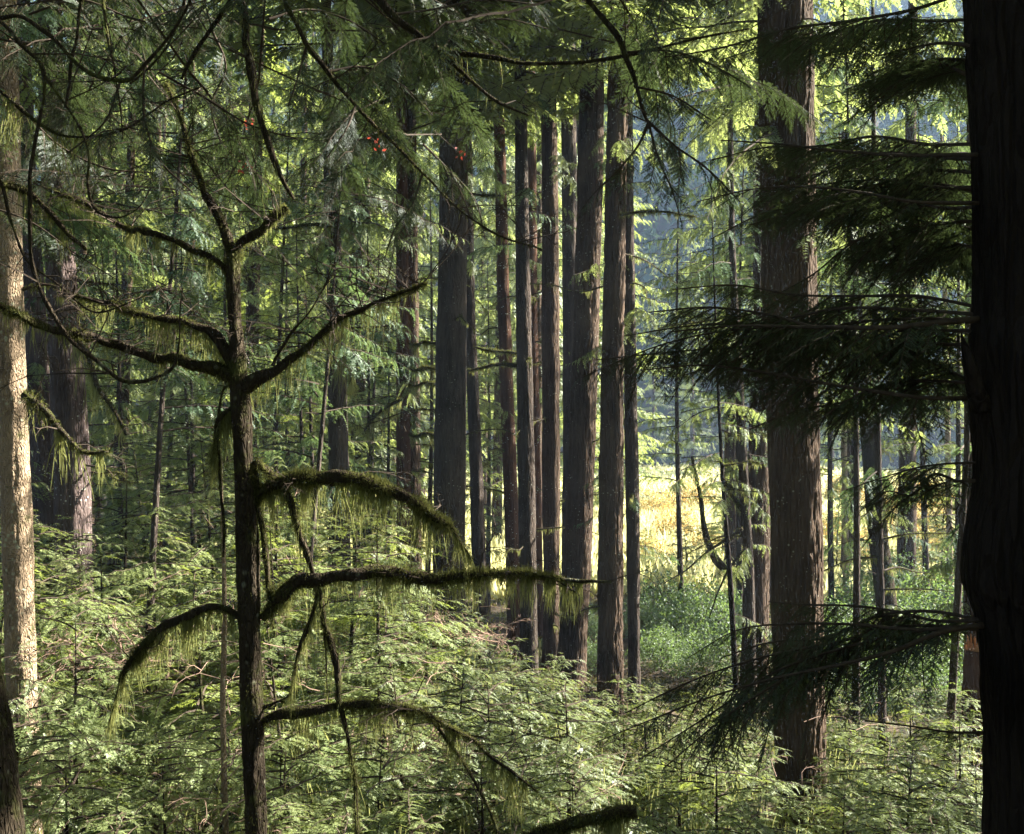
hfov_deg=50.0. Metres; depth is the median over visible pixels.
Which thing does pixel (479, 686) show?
young hemlock
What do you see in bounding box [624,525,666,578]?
young hemlock
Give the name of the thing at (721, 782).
young hemlock
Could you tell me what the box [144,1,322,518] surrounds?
hemlock tree
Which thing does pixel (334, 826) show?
young hemlock
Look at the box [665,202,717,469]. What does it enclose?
hemlock tree
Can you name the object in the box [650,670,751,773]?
young hemlock
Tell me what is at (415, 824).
young hemlock
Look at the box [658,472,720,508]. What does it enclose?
autumn shrub
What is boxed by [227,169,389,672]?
hemlock tree
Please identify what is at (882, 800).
young hemlock
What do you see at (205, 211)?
hemlock tree
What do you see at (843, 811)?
young hemlock
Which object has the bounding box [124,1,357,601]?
hemlock tree
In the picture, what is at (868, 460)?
conifer tree
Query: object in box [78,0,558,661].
conifer tree
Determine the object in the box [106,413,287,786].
young hemlock
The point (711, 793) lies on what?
young hemlock
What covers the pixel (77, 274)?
hemlock tree
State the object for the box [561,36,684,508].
hemlock tree
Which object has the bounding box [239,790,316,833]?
young hemlock
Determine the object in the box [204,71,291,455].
hemlock tree
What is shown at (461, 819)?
young hemlock
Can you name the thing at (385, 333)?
hemlock tree
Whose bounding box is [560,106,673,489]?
hemlock tree
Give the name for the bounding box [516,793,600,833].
young hemlock
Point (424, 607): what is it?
young hemlock
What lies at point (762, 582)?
conifer tree
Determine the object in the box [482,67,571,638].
conifer tree
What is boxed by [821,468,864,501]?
autumn shrub
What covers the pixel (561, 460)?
hemlock tree
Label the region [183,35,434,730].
hemlock tree
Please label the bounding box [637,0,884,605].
hemlock tree
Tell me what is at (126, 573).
young hemlock
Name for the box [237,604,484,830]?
young hemlock
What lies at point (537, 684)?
young hemlock
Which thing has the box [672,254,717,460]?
hemlock tree
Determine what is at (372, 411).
hemlock tree
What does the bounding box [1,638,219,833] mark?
young hemlock
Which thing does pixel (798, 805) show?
young hemlock
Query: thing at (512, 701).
young hemlock
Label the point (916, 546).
young hemlock
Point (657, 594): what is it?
leafy shrub
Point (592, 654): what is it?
leafy shrub
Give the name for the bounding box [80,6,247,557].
hemlock tree
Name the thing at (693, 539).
autumn shrub
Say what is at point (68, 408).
conifer tree
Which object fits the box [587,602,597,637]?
leafy shrub
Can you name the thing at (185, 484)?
young hemlock
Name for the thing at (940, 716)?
young hemlock
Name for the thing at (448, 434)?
conifer tree
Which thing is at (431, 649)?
young hemlock
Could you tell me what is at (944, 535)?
young hemlock
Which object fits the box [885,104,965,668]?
hemlock tree
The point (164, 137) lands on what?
hemlock tree
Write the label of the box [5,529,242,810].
young hemlock
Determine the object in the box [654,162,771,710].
conifer tree
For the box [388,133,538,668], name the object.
conifer tree
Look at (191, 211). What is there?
hemlock tree
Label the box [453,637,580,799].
young hemlock
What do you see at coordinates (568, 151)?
conifer tree
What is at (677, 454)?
hemlock tree
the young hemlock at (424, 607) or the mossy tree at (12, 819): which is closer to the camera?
the mossy tree at (12, 819)
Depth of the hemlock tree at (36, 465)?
20.55 m
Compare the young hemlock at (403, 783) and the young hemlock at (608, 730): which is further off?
the young hemlock at (608, 730)
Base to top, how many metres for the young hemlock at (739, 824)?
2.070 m
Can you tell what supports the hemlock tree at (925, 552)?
on the ground at (886, 462)
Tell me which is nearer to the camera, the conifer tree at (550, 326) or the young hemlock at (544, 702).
the young hemlock at (544, 702)
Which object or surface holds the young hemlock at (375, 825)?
on the ground at (886, 462)
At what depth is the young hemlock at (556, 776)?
8.98 m
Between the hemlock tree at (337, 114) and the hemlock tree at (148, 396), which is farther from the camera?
the hemlock tree at (337, 114)
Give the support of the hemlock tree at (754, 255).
on the ground at (886, 462)
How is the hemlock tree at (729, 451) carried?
on the ground at (886, 462)
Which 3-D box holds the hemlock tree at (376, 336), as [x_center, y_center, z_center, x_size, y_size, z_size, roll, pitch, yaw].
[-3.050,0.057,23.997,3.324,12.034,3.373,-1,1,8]
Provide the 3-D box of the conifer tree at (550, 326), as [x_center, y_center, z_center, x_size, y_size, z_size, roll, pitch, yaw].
[0.767,-8.026,24.840,9.406,28.229,8.369,0,-1,0]
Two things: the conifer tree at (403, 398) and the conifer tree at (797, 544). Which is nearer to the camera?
the conifer tree at (797, 544)
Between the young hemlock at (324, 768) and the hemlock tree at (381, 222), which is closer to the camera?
the young hemlock at (324, 768)
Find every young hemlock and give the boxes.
[0,488,144,742]
[0,491,136,790]
[0,509,239,833]
[0,514,89,833]
[0,518,173,804]
[1,515,173,814]
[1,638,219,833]
[2,521,216,828]
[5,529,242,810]
[9,555,374,833]
[13,585,214,833]
[16,715,161,833]
[38,442,238,774]
[50,492,238,827]
[53,416,218,701]
[67,789,150,833]
[73,724,309,833]
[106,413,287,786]
[122,578,430,833]
[123,387,296,681]
[125,693,319,833]
[151,439,369,788]
[160,498,455,832]
[193,721,370,833]
[205,639,518,833]
[211,499,399,776]
[227,467,374,738]
[237,486,481,808]
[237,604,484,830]
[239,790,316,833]
[240,494,528,831]
[271,717,471,833]
[285,456,431,667]
[293,789,378,833]
[304,510,475,756]
[320,525,553,824]
[342,641,562,830]
[360,743,534,833]
[361,644,595,833]
[371,788,447,833]
[385,717,565,833]
[394,604,531,786]
[397,589,504,732]
[401,659,632,833]
[406,627,482,755]
[408,593,540,748]
[423,655,658,833]
[425,738,571,833]
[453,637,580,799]
[459,642,591,827]
[490,671,611,806]
[499,676,660,832]
[507,750,643,833]
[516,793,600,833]
[521,652,606,754]
[571,688,645,801]
[574,673,691,833]
[577,687,713,832]
[599,711,776,833]
[603,682,688,800]
[622,714,819,833]
[623,705,774,833]
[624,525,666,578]
[626,778,746,833]
[648,515,715,583]
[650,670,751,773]
[663,695,775,828]
[675,749,806,833]
[680,671,749,751]
[685,735,849,833]
[688,489,723,559]
[701,797,775,833]
[709,771,799,833]
[717,698,774,789]
[774,717,953,833]
[778,722,905,833]
[792,740,974,833]
[793,757,925,833]
[804,706,979,833]
[814,798,928,833]
[822,486,868,566]
[825,687,914,829]
[826,685,888,781]
[835,671,982,810]
[853,746,982,833]
[857,714,982,833]
[870,682,982,831]
[880,786,970,833]
[885,688,982,789]
[890,524,937,569]
[893,784,981,833]
[894,480,954,564]
[918,443,962,563]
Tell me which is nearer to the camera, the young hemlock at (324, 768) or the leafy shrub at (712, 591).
the young hemlock at (324, 768)
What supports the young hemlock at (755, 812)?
on the ground at (886, 462)
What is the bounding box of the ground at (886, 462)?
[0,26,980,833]
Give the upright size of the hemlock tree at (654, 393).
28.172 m
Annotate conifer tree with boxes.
[0,0,237,833]
[17,0,189,605]
[19,0,249,680]
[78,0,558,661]
[210,0,732,778]
[251,1,605,640]
[319,73,480,641]
[332,0,831,728]
[365,0,637,687]
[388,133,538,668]
[394,14,681,678]
[418,3,606,666]
[479,0,756,687]
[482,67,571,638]
[533,43,599,616]
[556,0,937,692]
[565,1,689,709]
[571,0,956,833]
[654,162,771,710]
[663,0,833,714]
[816,0,943,673]
[816,0,962,757]
[817,64,869,599]
[866,118,977,647]
[916,8,964,596]
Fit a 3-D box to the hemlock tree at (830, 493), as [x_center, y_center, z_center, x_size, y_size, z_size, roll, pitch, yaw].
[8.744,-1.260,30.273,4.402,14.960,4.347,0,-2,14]
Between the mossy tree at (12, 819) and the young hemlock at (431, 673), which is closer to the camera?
the mossy tree at (12, 819)
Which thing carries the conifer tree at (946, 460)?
on the ground at (886, 462)
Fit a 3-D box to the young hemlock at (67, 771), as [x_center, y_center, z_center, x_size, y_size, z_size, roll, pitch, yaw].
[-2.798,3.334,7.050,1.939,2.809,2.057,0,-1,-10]
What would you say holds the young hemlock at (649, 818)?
on the ground at (886, 462)
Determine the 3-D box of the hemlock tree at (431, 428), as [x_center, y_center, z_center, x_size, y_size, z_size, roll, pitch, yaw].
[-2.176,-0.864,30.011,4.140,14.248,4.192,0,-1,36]
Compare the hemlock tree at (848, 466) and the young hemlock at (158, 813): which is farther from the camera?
the hemlock tree at (848, 466)
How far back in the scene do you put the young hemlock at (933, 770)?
10.57 m
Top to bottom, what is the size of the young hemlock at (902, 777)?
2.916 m
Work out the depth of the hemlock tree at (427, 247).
48.38 m
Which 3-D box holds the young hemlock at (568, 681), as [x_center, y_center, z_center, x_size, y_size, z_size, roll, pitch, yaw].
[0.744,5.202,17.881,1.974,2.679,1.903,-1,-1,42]
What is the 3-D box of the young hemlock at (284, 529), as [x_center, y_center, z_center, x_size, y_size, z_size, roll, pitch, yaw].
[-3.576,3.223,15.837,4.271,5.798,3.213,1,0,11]
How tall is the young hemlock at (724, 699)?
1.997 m
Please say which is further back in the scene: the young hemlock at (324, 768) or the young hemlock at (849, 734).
the young hemlock at (849, 734)
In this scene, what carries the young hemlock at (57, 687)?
on the ground at (886, 462)
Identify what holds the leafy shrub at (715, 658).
on the ground at (886, 462)
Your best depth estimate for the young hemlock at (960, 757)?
12.89 m
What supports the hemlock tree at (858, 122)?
on the ground at (886, 462)
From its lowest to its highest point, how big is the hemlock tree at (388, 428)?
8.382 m
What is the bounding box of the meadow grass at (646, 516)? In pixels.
[148,432,962,601]
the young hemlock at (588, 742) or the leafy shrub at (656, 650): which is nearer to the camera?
the young hemlock at (588, 742)
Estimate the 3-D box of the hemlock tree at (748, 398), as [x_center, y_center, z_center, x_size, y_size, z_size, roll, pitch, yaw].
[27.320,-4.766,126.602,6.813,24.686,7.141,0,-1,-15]
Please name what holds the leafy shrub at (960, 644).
on the ground at (886, 462)
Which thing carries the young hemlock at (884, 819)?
on the ground at (886, 462)
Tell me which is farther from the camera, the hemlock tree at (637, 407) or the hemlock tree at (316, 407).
the hemlock tree at (637, 407)
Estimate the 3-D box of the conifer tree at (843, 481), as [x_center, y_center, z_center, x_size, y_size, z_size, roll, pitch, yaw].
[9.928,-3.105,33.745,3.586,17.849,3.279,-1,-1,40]
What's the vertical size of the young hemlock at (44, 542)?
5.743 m
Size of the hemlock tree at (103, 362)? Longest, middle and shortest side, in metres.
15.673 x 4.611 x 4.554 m
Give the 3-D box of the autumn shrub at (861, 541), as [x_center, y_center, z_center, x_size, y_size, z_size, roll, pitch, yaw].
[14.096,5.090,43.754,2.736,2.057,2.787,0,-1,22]
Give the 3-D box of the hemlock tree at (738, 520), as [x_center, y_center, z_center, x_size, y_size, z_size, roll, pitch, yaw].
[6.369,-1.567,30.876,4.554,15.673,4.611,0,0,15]
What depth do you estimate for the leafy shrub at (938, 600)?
27.96 m
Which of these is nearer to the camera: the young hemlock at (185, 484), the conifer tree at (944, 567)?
the conifer tree at (944, 567)
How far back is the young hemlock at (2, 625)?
13.19 m
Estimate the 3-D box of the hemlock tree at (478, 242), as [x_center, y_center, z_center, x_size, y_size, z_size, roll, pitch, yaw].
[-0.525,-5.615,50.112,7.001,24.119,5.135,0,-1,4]
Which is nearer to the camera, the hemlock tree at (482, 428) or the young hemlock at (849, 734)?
the young hemlock at (849, 734)
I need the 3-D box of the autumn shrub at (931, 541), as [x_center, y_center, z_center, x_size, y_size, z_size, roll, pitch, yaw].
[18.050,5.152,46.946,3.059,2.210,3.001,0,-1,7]
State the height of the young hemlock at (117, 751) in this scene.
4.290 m
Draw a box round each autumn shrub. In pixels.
[624,478,674,513]
[624,524,675,555]
[646,502,700,537]
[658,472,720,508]
[690,518,721,548]
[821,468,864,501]
[822,508,864,541]
[835,526,891,562]
[865,501,932,534]
[895,519,953,553]
[927,494,954,520]
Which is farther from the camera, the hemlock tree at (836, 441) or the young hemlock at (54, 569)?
the hemlock tree at (836, 441)
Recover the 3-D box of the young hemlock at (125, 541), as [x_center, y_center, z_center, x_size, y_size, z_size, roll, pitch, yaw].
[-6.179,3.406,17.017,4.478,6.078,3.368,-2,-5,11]
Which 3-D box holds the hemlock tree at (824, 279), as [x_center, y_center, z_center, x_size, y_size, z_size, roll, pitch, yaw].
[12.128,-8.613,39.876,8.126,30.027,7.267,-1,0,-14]
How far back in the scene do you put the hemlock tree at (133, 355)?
57.68 m
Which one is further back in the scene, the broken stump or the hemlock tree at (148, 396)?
the hemlock tree at (148, 396)
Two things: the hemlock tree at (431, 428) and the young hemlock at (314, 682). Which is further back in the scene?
the hemlock tree at (431, 428)
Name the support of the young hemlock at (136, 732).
on the ground at (886, 462)
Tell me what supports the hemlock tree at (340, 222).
on the ground at (886, 462)
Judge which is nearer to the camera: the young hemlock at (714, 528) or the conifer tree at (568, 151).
the conifer tree at (568, 151)
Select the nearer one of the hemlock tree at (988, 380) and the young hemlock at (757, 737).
the hemlock tree at (988, 380)
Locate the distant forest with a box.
[31,0,966,394]
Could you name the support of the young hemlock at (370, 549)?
on the ground at (886, 462)
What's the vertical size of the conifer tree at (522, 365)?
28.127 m
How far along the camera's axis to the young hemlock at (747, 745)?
14.85 m
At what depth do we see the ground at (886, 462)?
44.33 m
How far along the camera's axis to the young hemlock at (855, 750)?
12.91 m
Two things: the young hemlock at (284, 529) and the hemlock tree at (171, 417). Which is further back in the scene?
the hemlock tree at (171, 417)
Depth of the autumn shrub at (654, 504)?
65.61 m
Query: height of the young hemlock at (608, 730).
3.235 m
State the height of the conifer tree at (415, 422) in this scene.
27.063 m
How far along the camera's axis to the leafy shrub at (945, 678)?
21.61 m
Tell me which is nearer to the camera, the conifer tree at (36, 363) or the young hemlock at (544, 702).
the young hemlock at (544, 702)
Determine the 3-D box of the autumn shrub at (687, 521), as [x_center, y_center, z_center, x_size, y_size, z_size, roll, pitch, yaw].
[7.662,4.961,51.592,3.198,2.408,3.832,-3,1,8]
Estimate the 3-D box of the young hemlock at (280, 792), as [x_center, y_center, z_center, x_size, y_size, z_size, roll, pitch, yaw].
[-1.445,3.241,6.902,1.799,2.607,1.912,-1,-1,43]
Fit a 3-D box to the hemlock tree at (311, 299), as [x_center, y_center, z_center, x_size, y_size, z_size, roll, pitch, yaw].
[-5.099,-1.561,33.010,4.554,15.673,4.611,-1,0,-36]
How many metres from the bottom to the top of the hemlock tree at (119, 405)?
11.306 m
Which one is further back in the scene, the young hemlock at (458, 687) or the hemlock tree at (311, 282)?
the hemlock tree at (311, 282)
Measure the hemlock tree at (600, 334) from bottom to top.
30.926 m
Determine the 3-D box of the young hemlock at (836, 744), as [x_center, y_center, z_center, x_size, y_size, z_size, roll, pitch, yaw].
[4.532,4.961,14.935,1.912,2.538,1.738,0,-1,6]
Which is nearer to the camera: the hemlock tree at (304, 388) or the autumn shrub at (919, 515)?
the hemlock tree at (304, 388)
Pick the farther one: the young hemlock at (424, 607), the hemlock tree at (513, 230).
the hemlock tree at (513, 230)
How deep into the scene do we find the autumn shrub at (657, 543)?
43.78 m
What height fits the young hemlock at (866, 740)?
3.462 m
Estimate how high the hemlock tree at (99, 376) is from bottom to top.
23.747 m
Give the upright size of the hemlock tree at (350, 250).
33.846 m
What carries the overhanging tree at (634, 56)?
on the ground at (886, 462)
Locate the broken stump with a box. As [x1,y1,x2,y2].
[961,635,982,789]
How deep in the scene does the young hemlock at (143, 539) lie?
20.86 m
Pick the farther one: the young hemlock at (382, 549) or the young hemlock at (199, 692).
the young hemlock at (382, 549)
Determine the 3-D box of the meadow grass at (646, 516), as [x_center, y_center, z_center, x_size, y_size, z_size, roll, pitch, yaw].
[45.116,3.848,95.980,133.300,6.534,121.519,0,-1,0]
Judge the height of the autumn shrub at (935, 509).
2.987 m
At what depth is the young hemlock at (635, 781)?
14.80 m
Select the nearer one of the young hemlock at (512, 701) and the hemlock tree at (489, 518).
the young hemlock at (512, 701)
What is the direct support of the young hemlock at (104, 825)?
on the ground at (886, 462)
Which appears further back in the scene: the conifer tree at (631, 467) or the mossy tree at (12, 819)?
the conifer tree at (631, 467)
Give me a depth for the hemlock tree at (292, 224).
90.72 m
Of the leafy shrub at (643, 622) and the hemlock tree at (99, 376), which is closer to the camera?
the leafy shrub at (643, 622)
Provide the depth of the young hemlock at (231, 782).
7.37 m
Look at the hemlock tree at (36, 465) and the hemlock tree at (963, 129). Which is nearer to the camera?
the hemlock tree at (36, 465)
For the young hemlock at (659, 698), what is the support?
on the ground at (886, 462)
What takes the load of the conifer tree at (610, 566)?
on the ground at (886, 462)
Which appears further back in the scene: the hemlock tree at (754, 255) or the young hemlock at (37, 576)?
the hemlock tree at (754, 255)
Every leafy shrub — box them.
[586,634,597,675]
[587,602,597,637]
[622,563,712,634]
[622,595,684,640]
[624,618,696,674]
[646,583,741,657]
[661,569,742,635]
[667,626,739,682]
[702,594,771,646]
[824,590,874,630]
[824,595,869,665]
[824,617,908,689]
[825,659,903,715]
[826,547,939,620]
[871,645,962,709]
[873,595,963,659]
[895,608,963,682]
[897,549,963,648]
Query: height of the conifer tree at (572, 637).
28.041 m
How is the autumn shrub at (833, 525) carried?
on the ground at (886, 462)
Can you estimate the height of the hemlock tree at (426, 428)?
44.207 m
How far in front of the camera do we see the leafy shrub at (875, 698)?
21.57 m
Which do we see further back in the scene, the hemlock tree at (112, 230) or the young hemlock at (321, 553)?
the hemlock tree at (112, 230)
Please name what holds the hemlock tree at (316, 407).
on the ground at (886, 462)
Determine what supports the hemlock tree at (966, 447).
on the ground at (886, 462)
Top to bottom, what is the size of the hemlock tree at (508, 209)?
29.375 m
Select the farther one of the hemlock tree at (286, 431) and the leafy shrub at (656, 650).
the hemlock tree at (286, 431)
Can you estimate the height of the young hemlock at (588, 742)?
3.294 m
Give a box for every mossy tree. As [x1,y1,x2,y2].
[0,0,664,833]
[0,647,27,833]
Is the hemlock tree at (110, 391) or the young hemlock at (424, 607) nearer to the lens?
the young hemlock at (424, 607)
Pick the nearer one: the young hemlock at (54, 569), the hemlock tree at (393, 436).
the young hemlock at (54, 569)
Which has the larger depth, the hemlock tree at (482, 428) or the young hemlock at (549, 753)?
the hemlock tree at (482, 428)
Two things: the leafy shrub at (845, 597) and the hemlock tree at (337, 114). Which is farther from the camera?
the hemlock tree at (337, 114)
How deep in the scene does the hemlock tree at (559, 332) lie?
98.52 m
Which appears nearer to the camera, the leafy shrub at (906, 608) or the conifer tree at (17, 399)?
the conifer tree at (17, 399)
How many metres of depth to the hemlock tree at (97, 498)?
43.69 m
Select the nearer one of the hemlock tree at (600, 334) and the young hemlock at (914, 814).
the young hemlock at (914, 814)
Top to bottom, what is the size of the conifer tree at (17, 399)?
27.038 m
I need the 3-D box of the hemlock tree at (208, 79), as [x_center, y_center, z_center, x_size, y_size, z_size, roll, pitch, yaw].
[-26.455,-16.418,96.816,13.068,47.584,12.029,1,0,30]
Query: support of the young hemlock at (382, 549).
on the ground at (886, 462)
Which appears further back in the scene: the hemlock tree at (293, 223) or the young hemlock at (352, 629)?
the hemlock tree at (293, 223)
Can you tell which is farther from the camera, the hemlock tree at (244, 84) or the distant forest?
the distant forest
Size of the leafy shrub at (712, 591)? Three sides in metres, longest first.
3.140 x 3.127 x 2.009 m
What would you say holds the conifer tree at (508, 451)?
on the ground at (886, 462)
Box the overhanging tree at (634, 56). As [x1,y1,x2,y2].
[0,0,839,434]
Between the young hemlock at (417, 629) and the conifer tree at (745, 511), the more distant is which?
the conifer tree at (745, 511)
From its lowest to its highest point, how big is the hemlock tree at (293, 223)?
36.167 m
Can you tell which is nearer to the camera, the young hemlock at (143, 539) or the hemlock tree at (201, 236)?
the young hemlock at (143, 539)
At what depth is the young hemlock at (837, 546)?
41.97 m
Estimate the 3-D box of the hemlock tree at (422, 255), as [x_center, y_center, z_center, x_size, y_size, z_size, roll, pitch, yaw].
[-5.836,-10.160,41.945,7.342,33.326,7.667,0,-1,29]
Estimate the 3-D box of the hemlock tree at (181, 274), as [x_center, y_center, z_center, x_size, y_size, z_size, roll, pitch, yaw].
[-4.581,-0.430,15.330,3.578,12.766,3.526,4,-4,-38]
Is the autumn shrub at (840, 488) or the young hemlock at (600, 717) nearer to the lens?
the young hemlock at (600, 717)
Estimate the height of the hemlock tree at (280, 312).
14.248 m
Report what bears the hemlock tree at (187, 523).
on the ground at (886, 462)
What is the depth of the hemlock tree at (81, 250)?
40.07 m
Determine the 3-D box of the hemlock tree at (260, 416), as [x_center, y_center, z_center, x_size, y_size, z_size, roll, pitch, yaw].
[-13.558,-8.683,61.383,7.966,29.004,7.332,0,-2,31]
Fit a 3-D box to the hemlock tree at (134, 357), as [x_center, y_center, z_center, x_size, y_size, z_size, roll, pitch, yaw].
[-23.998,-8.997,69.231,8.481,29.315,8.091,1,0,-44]
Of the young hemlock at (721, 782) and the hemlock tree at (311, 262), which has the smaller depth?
the young hemlock at (721, 782)
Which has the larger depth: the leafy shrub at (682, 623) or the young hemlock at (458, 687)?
the leafy shrub at (682, 623)
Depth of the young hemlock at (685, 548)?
38.01 m
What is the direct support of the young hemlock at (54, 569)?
on the ground at (886, 462)
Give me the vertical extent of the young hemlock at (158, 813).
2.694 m
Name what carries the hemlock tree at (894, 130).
on the ground at (886, 462)
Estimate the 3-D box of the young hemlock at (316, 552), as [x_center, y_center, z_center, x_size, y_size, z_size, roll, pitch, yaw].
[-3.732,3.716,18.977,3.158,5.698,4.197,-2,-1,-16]
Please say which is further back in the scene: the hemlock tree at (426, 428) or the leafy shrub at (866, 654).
the hemlock tree at (426, 428)
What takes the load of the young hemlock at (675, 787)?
on the ground at (886, 462)
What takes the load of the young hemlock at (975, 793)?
on the ground at (886, 462)
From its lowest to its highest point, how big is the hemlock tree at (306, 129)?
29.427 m
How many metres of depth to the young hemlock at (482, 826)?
8.01 m
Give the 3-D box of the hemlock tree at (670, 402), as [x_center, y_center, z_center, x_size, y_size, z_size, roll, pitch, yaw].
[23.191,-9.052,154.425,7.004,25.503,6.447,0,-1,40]
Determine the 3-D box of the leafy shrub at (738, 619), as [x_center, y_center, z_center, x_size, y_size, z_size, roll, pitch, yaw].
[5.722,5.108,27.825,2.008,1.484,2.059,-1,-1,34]
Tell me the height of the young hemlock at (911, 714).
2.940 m
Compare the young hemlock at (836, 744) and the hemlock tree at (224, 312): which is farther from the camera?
the hemlock tree at (224, 312)
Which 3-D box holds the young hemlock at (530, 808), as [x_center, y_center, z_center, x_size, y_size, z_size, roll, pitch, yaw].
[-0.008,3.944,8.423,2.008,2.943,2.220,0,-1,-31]
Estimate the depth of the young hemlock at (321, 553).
16.77 m
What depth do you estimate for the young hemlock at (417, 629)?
12.94 m
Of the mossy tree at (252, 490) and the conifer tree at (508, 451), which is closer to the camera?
the mossy tree at (252, 490)
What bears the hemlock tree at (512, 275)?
on the ground at (886, 462)
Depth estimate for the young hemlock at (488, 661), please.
18.93 m
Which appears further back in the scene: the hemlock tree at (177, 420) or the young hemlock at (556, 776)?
the hemlock tree at (177, 420)
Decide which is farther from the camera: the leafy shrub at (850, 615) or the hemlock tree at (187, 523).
the leafy shrub at (850, 615)
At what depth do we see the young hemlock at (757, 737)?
16.78 m
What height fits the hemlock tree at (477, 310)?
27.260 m
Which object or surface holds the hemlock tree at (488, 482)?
on the ground at (886, 462)
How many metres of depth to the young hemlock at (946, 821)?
7.75 m
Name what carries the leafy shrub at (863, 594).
on the ground at (886, 462)
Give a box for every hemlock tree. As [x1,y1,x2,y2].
[0,364,52,554]
[34,90,105,444]
[37,8,179,540]
[38,5,221,581]
[39,3,146,555]
[42,73,164,602]
[45,18,144,508]
[45,49,147,384]
[47,0,297,774]
[73,22,163,515]
[78,167,201,641]
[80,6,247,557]
[88,101,229,580]
[93,194,284,721]
[100,42,144,499]
[118,15,212,512]
[118,52,172,488]
[120,284,277,683]
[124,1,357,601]
[135,0,259,530]
[141,11,228,500]
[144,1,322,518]
[149,88,295,606]
[179,6,262,493]
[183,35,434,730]
[196,14,273,487]
[199,64,364,568]
[200,2,279,440]
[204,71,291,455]
[210,9,309,479]
[218,0,380,539]
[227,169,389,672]
[228,186,351,569]
[233,274,396,672]
[242,11,502,591]
[258,0,377,519]
[258,37,326,468]
[263,159,395,487]
[264,25,438,523]
[265,106,299,381]
[268,17,437,512]
[291,0,348,444]
[304,155,430,600]
[307,44,422,415]
[317,217,433,592]
[320,322,433,630]
[324,98,428,457]
[357,137,502,614]
[374,173,437,477]
[386,86,486,407]
[391,68,516,497]
[392,79,491,494]
[424,336,516,590]
[429,64,562,542]
[465,255,541,614]
[466,73,602,501]
[466,117,561,506]
[472,36,516,520]
[475,72,562,381]
[492,107,562,454]
[509,43,658,510]
[513,137,562,413]
[514,46,637,480]
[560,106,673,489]
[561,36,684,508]
[570,0,1023,833]
[598,312,652,453]
[623,119,739,630]
[635,0,752,567]
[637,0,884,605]
[638,255,673,466]
[657,265,698,434]
[660,93,820,613]
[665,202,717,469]
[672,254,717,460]
[679,158,820,523]
[722,0,958,777]
[723,296,750,446]
[745,0,941,570]
[817,109,932,610]
[817,110,909,619]
[818,284,840,470]
[819,0,965,604]
[836,96,964,607]
[878,0,971,781]
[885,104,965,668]
[938,127,966,341]
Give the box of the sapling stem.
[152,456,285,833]
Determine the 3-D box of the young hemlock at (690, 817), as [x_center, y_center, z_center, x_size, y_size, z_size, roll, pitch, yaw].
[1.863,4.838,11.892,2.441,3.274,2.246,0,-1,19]
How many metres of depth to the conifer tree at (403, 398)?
23.89 m
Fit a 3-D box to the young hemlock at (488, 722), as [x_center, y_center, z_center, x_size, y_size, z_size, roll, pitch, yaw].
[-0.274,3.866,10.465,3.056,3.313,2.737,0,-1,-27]
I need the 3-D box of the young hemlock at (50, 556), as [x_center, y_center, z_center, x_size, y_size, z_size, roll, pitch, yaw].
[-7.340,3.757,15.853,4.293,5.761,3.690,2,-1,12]
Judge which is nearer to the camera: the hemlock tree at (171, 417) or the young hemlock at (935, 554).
the hemlock tree at (171, 417)
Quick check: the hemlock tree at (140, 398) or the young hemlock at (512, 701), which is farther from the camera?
the hemlock tree at (140, 398)
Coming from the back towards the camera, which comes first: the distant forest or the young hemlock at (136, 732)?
the distant forest
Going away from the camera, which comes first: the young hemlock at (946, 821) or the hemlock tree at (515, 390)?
the young hemlock at (946, 821)

